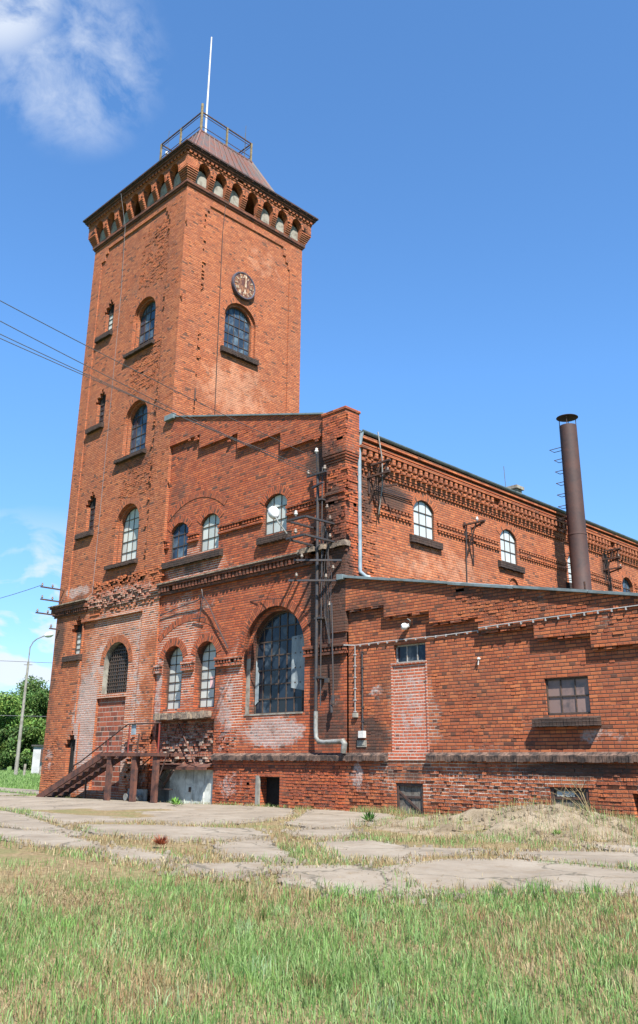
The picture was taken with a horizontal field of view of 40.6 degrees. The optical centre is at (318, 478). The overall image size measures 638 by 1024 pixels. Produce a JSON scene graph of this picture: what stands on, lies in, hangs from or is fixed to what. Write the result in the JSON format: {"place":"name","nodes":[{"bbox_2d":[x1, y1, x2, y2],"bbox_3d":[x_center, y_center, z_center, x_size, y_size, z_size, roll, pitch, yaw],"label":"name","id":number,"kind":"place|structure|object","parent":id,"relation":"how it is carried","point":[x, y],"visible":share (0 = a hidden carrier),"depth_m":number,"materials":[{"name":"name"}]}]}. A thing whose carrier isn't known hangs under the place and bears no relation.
{"place":"outdoors","nodes":[
{"label":"outdoors","id":0,"kind":"place"},
{"bbox_2d":[0,787,637,904],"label":"pavement","id":1,"kind":"structure","parent":0,"point":[434,873],"depth_m":11.53,"materials":[{"name":"concrete"}]},
{"bbox_2d":[168,796,181,804],"bbox_3d":[-3.983,8.909,23.945,0.425,0.260,0.522,-17,-25,42],"label":"weed","id":2,"kind":"object","parent":1,"relation":"on","point":[174,800],"visible":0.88,"depth_m":23.91,"materials":[{"name":"green plant"}]},
{"bbox_2d":[360,809,375,820],"bbox_3d":[0.977,6.521,16.731,0.394,0.233,0.384,4,-19,-9],"label":"weed","id":3,"kind":"object","parent":1,"relation":"on","point":[369,815],"visible":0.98,"depth_m":16.68,"materials":[{"name":"green plant"}]},
{"bbox_2d":[0,766,637,1023],"bbox_3d":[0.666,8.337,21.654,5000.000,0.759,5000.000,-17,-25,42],"label":"ground","id":4,"kind":"structure","parent":0,"point":[22,853],"depth_m":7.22,"materials":[{"name":"green plant"}]},
{"bbox_2d":[0,724,36,770],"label":"tree","id":5,"kind":"object","parent":4,"relation":"on","point":[9,737],"visible":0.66,"depth_m":94.95,"materials":[{"name":"green plant"}]},
{"bbox_2d":[0,769,40,794],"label":"grass","id":6,"kind":"structure","parent":4,"relation":"on","point":[28,779],"depth_m":51.68,"materials":[{"name":"green plant"}]},
{"bbox_2d":[0,690,45,769],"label":"tree","id":7,"kind":"object","parent":4,"relation":"on","point":[9,704],"visible":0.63,"depth_m":101.23,"materials":[{"name":"green plant"}]},
{"bbox_2d":[0,727,45,769],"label":"tree","id":8,"kind":"object","parent":4,"relation":"on","point":[34,736],"visible":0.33,"depth_m":95.70,"materials":[{"name":"green plant"}]},
{"bbox_2d":[0,675,48,770],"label":"tree","id":9,"kind":"object","parent":4,"relation":"on","point":[33,686],"visible":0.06,"depth_m":124.83,"materials":[{"name":"green plant"}]},
{"bbox_2d":[15,685,49,721],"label":"tree","id":10,"kind":"object","parent":4,"relation":"on","point":[36,703],"visible":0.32,"depth_m":105.23,"materials":[{"name":"green plant"}]},
{"bbox_2d":[14,632,53,775],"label":"street lamp","id":11,"kind":"object","parent":4,"relation":"on","point":[49,634],"visible":0.94,"depth_m":69.75,"materials":[{"name":"metal"}]},
{"bbox_2d":[31,745,43,773],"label":"shed","id":12,"kind":"structure","parent":4,"relation":"on","point":[37,757],"depth_m":77.65,"materials":[{"name":"white metal"}]},
{"bbox_2d":[36,722,182,802],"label":"iron stairs","id":13,"kind":"structure","parent":4,"relation":"on","point":[85,773],"depth_m":27.65,"materials":[{"name":"metal"}]},
{"bbox_2d":[123,789,147,801],"bbox_3d":[-5.822,9.976,27.121,1.050,0.420,0.280,-17,-25,42],"label":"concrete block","id":14,"kind":"object","parent":4,"relation":"on","point":[141,794],"visible":0.59,"depth_m":26.98,"materials":[{"name":"grey concrete"}]},
{"bbox_2d":[153,834,169,844],"bbox_3d":[-2.196,4.988,11.951,0.328,0.160,0.329,-17,-25,42],"label":"weed","id":15,"kind":"object","parent":4,"relation":"on","point":[159,841],"visible":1,"depth_m":11.91,"materials":[{"name":"red plant"}]},
{"bbox_2d":[39,37,318,800],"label":"brick tower","id":16,"kind":"structure","parent":4,"relation":"on","point":[199,239],"depth_m":34.45,"materials":[{"name":"brick"}]},
{"bbox_2d":[35,583,64,629],"bbox_3d":[-10.579,5.023,33.853,0.395,1.740,1.070,-17,-25,42],"label":"wall bracket","id":17,"kind":"object","parent":16,"relation":"attached to","point":[41,598],"depth_m":33.83,"materials":[{"name":"metal"}]},
{"bbox_2d":[75,632,81,653],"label":"window","id":18,"kind":"structure","parent":16,"relation":"in","point":[78,639],"depth_m":32.91,"materials":[{"name":"glass"}]},
{"bbox_2d":[89,506,95,529],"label":"window","id":19,"kind":"structure","parent":16,"relation":"in","point":[92,511],"depth_m":34.49,"materials":[{"name":"glass"}]},
{"bbox_2d":[99,403,104,422],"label":"window","id":20,"kind":"structure","parent":16,"relation":"in","point":[102,407],"depth_m":35.91,"materials":[{"name":"glass"}]},
{"bbox_2d":[91,697,125,790],"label":"blocked doorway","id":21,"kind":"structure","parent":16,"relation":"in","point":[110,719],"depth_m":30.03,"materials":[{"name":"brick"}]},
{"bbox_2d":[108,313,113,329],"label":"window","id":22,"kind":"structure","parent":16,"relation":"in","point":[110,324],"depth_m":37.27,"materials":[{"name":"glass"}]},
{"bbox_2d":[107,643,127,693],"bbox_3d":[-7.057,6.720,30.699,1.616,1.806,0.123,-17,-25,42],"label":"window","id":23,"kind":"structure","parent":16,"relation":"in","point":[118,664],"depth_m":30.75,"materials":[{"name":"metal"}]},
{"bbox_2d":[121,508,138,561],"bbox_3d":[-6.953,2.102,32.307,1.396,2.146,0.056,-17,-25,42],"label":"window","id":24,"kind":"structure","parent":16,"relation":"in","point":[129,541],"depth_m":32.44,"materials":[{"name":"glass"}]},
{"bbox_2d":[129,404,147,453],"bbox_3d":[-6.914,-1.904,33.635,1.416,2.146,0.056,-17,-25,42],"label":"window","id":25,"kind":"structure","parent":16,"relation":"in","point":[139,423],"depth_m":33.79,"materials":[{"name":"glass"}]},
{"bbox_2d":[138,301,155,345],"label":"window","id":26,"kind":"structure","parent":16,"relation":"in","point":[147,322],"depth_m":35.24,"materials":[{"name":"glass"}]},
{"bbox_2d":[224,308,249,355],"bbox_3d":[-3.402,-6.027,35.411,0.056,2.156,1.456,-17,-25,42],"label":"window","id":27,"kind":"structure","parent":16,"relation":"in","point":[237,327],"depth_m":35.47,"materials":[{"name":"glass"}]},
{"bbox_2d":[0,793,637,919],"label":"dry grass","id":28,"kind":"structure","parent":4,"relation":"on","point":[452,839],"depth_m":11.07,"materials":[{"name":"beige plant"}]},
{"bbox_2d":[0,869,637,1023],"bbox_3d":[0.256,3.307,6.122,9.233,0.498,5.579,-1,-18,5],"label":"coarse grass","id":29,"kind":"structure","parent":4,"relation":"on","point":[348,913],"depth_m":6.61,"materials":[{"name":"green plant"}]},
{"bbox_2d":[0,870,637,1023],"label":"matted straw","id":30,"kind":"object","parent":4,"relation":"on","point":[99,895],"visible":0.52,"depth_m":7.36,"materials":[{"name":"beige plant"}]},
{"bbox_2d":[147,405,637,810],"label":"brick hall","id":31,"kind":"structure","parent":4,"relation":"on","point":[235,718],"depth_m":26.49,"materials":[{"name":"brick"}]},
{"bbox_2d":[167,647,182,708],"bbox_3d":[-4.596,6.517,28.284,1.116,2.076,0.056,-17,-25,42],"label":"window","id":32,"kind":"structure","parent":31,"relation":"in","point":[175,675],"depth_m":28.40,"materials":[{"name":"glass"}]},
{"bbox_2d":[171,523,188,558],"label":"window","id":33,"kind":"structure","parent":31,"relation":"in","point":[179,541],"depth_m":29.84,"materials":[{"name":"glass"}]},
{"bbox_2d":[199,642,216,707],"bbox_3d":[-3.368,6.145,27.124,1.116,2.076,0.056,-17,-25,42],"label":"window","id":34,"kind":"structure","parent":31,"relation":"in","point":[208,671],"depth_m":27.23,"materials":[{"name":"glass"}]},
{"bbox_2d":[201,514,219,551],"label":"window","id":35,"kind":"structure","parent":31,"relation":"in","point":[210,536],"depth_m":28.70,"materials":[{"name":"glass"}]},
{"bbox_2d":[160,577,296,647],"bbox_3d":[-2.799,4.179,26.510,0.563,2.015,7.550,15,-23,-37],"label":"slack cable","id":36,"kind":"object","parent":31,"relation":"attached to","point":[202,597],"visible":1,"depth_m":27.40,"materials":[{"name":"black paint"}]},
{"bbox_2d":[265,494,286,534],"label":"window","id":37,"kind":"structure","parent":31,"relation":"in","point":[279,501],"depth_m":26.50,"materials":[{"name":"glass"}]},
{"bbox_2d":[254,611,304,713],"bbox_3d":[-1.048,5.319,25.104,2.404,2.964,0.069,-17,-25,42],"label":"window","id":38,"kind":"structure","parent":31,"relation":"in","point":[280,661],"depth_m":25.17,"materials":[{"name":"glass"}]},
{"bbox_2d":[286,448,346,752],"bbox_3d":[-0.074,2.993,23.470,1.572,8.526,1.258,-17,-25,42],"label":"cable mast","id":39,"kind":"object","parent":31,"relation":"attached to","point":[316,677],"visible":1,"depth_m":23.74,"materials":[{"name":"metal"}]},
{"bbox_2d":[0,321,306,472],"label":"overhead wire","id":40,"kind":"object","parent":39,"relation":"attached to","point":[133,389],"visible":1,"depth_m":20.00,"materials":[{"name":"metal"}]},
{"bbox_2d":[0,300,310,455],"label":"overhead wire","id":41,"kind":"object","parent":39,"relation":"attached to","point":[145,375],"visible":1,"depth_m":20.19,"materials":[{"name":"metal"}]},
{"bbox_2d":[0,334,312,472],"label":"overhead wire","id":42,"kind":"object","parent":39,"relation":"attached to","point":[148,402],"visible":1,"depth_m":20.72,"materials":[{"name":"metal"}]},
{"bbox_2d":[0,338,316,470],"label":"overhead wire","id":43,"kind":"object","parent":39,"relation":"attached to","point":[147,402],"visible":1,"depth_m":20.58,"materials":[{"name":"metal"}]},
{"bbox_2d":[268,506,286,533],"bbox_3d":[-1.211,1.149,24.210,0.600,0.858,0.384,-17,-25,42],"label":"wall lamp","id":44,"kind":"object","parent":39,"relation":"attached to","point":[273,512],"visible":1,"depth_m":24.13,"materials":[{"name":"white metal"}]},
{"bbox_2d":[367,432,412,513],"bbox_3d":[2.404,-0.039,25.714,0.930,2.508,2.043,-17,-25,42],"label":"wall bracket","id":45,"kind":"object","parent":31,"relation":"attached to","point":[386,472],"depth_m":25.14,"materials":[{"name":"metal"}]},
{"bbox_2d":[413,501,433,540],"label":"window","id":46,"kind":"structure","parent":31,"relation":"in","point":[423,515],"depth_m":26.92,"materials":[{"name":"glass"}]},
{"bbox_2d":[462,517,485,582],"bbox_3d":[5.165,2.679,27.779,0.910,2.889,0.572,-17,-25,42],"label":"wall bracket","id":47,"kind":"object","parent":31,"relation":"attached to","point":[480,522],"depth_m":27.96,"materials":[{"name":"metal"}]},
{"bbox_2d":[500,530,516,564],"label":"window","id":48,"kind":"structure","parent":31,"relation":"in","point":[508,546],"depth_m":30.11,"materials":[{"name":"glass"}]},
{"bbox_2d":[567,556,571,582],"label":"window","id":49,"kind":"structure","parent":31,"relation":"in","point":[568,560],"depth_m":32.88,"materials":[{"name":"glass"}]},
{"bbox_2d":[602,547,622,590],"bbox_3d":[11.915,3.926,34.554,0.870,2.311,0.676,-17,-25,42],"label":"wall bracket","id":50,"kind":"object","parent":31,"relation":"attached to","point":[608,569],"depth_m":34.62,"materials":[{"name":"metal"}]},
{"bbox_2d":[622,578,630,591],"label":"window","id":51,"kind":"structure","parent":31,"relation":"in","point":[626,587],"depth_m":36.17,"materials":[{"name":"glass"}]},
{"bbox_2d":[336,574,637,819],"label":"brick annex","id":52,"kind":"object","parent":4,"relation":"on","point":[540,710],"visible":0.89,"depth_m":19.54,"materials":[{"name":"brick"}]},
{"bbox_2d":[358,651,365,737],"bbox_3d":[1.104,5.548,22.253,0.180,2.170,0.100,-17,-25,42],"label":"conduit","id":53,"kind":"object","parent":52,"relation":"attached to","point":[362,734],"visible":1,"depth_m":22.11,"materials":[{"name":"black paint"}]},
{"bbox_2d":[357,740,366,746],"bbox_3d":[1.083,6.730,21.925,0.320,0.160,0.028,-17,-25,42],"label":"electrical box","id":54,"kind":"object","parent":52,"relation":"attached to","point":[361,743],"visible":1,"depth_m":21.90,"materials":[{"name":"paint"}]},
{"bbox_2d":[401,618,410,629],"bbox_3d":[2.184,3.661,21.685,0.260,0.284,0.190,-4,-19,13],"label":"bulkhead lamp","id":55,"kind":"object","parent":52,"relation":"attached to","point":[404,626],"visible":1,"depth_m":21.63,"materials":[{"name":"white glass"}]},
{"bbox_2d":[396,783,423,814],"bbox_3d":[2.185,7.608,20.409,0.840,0.740,0.090,-17,-25,42],"label":"cellar door","id":56,"kind":"structure","parent":52,"relation":"in","point":[408,795],"depth_m":20.44,"materials":[{"name":"grey wood"}]},
{"bbox_2d":[391,660,429,752],"bbox_3d":[2.218,5.592,21.144,1.150,2.170,0.040,-17,-25,42],"label":"blocked doorway","id":57,"kind":"structure","parent":52,"relation":"in","point":[409,686],"depth_m":21.16,"materials":[{"name":"brick"}]},
{"bbox_2d":[396,643,425,662],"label":"window","id":58,"kind":"structure","parent":52,"relation":"in","point":[409,652],"depth_m":21.64,"materials":[{"name":"glass"}]},
{"bbox_2d":[343,605,637,716],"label":"wall cable","id":59,"kind":"object","parent":52,"relation":"attached to","point":[355,714],"depth_m":20.40,"materials":[{"name":"paint"}]},
{"bbox_2d":[545,676,590,714],"bbox_3d":[5.314,4.617,18.351,1.076,0.796,0.056,-17,-25,42],"label":"window","id":60,"kind":"structure","parent":52,"relation":"in","point":[570,695],"depth_m":18.36,"materials":[{"name":"glass"}]},
{"bbox_2d":[550,788,589,810],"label":"window","id":61,"kind":"structure","parent":52,"relation":"in","point":[557,798],"depth_m":17.66,"materials":[{"name":"grey glass"}]},
{"bbox_2d":[549,414,591,589],"bbox_3d":[9.309,1.743,31.668,1.134,8.590,0.815,-17,-25,42],"label":"metal chimney","id":62,"kind":"object","parent":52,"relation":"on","point":[578,553],"visible":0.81,"depth_m":31.57,"materials":[{"name":"metal"}]},
{"bbox_2d":[346,795,637,847],"bbox_3d":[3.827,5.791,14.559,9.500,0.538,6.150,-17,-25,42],"label":"dirt mound","id":63,"kind":"object","parent":4,"relation":"on","point":[496,827],"visible":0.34,"depth_m":14.39,"materials":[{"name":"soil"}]},
{"bbox_2d":[392,804,636,842],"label":"soil clods","id":64,"kind":"object","parent":63,"relation":"on","point":[556,810],"visible":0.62,"depth_m":14.64,"materials":[{"name":"brown soil"}]},
{"bbox_2d":[551,780,589,810],"bbox_3d":[5.011,6.339,17.189,0.897,0.688,0.267,-17,-25,42],"label":"dead stem","id":65,"kind":"object","parent":63,"relation":"on","point":[582,793],"visible":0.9,"depth_m":17.11,"materials":[{"name":"beige plant"}]},
{"bbox_2d":[0,0,637,694],"label":"sky","id":66,"kind":"structure","parent":0,"point":[467,170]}
]}

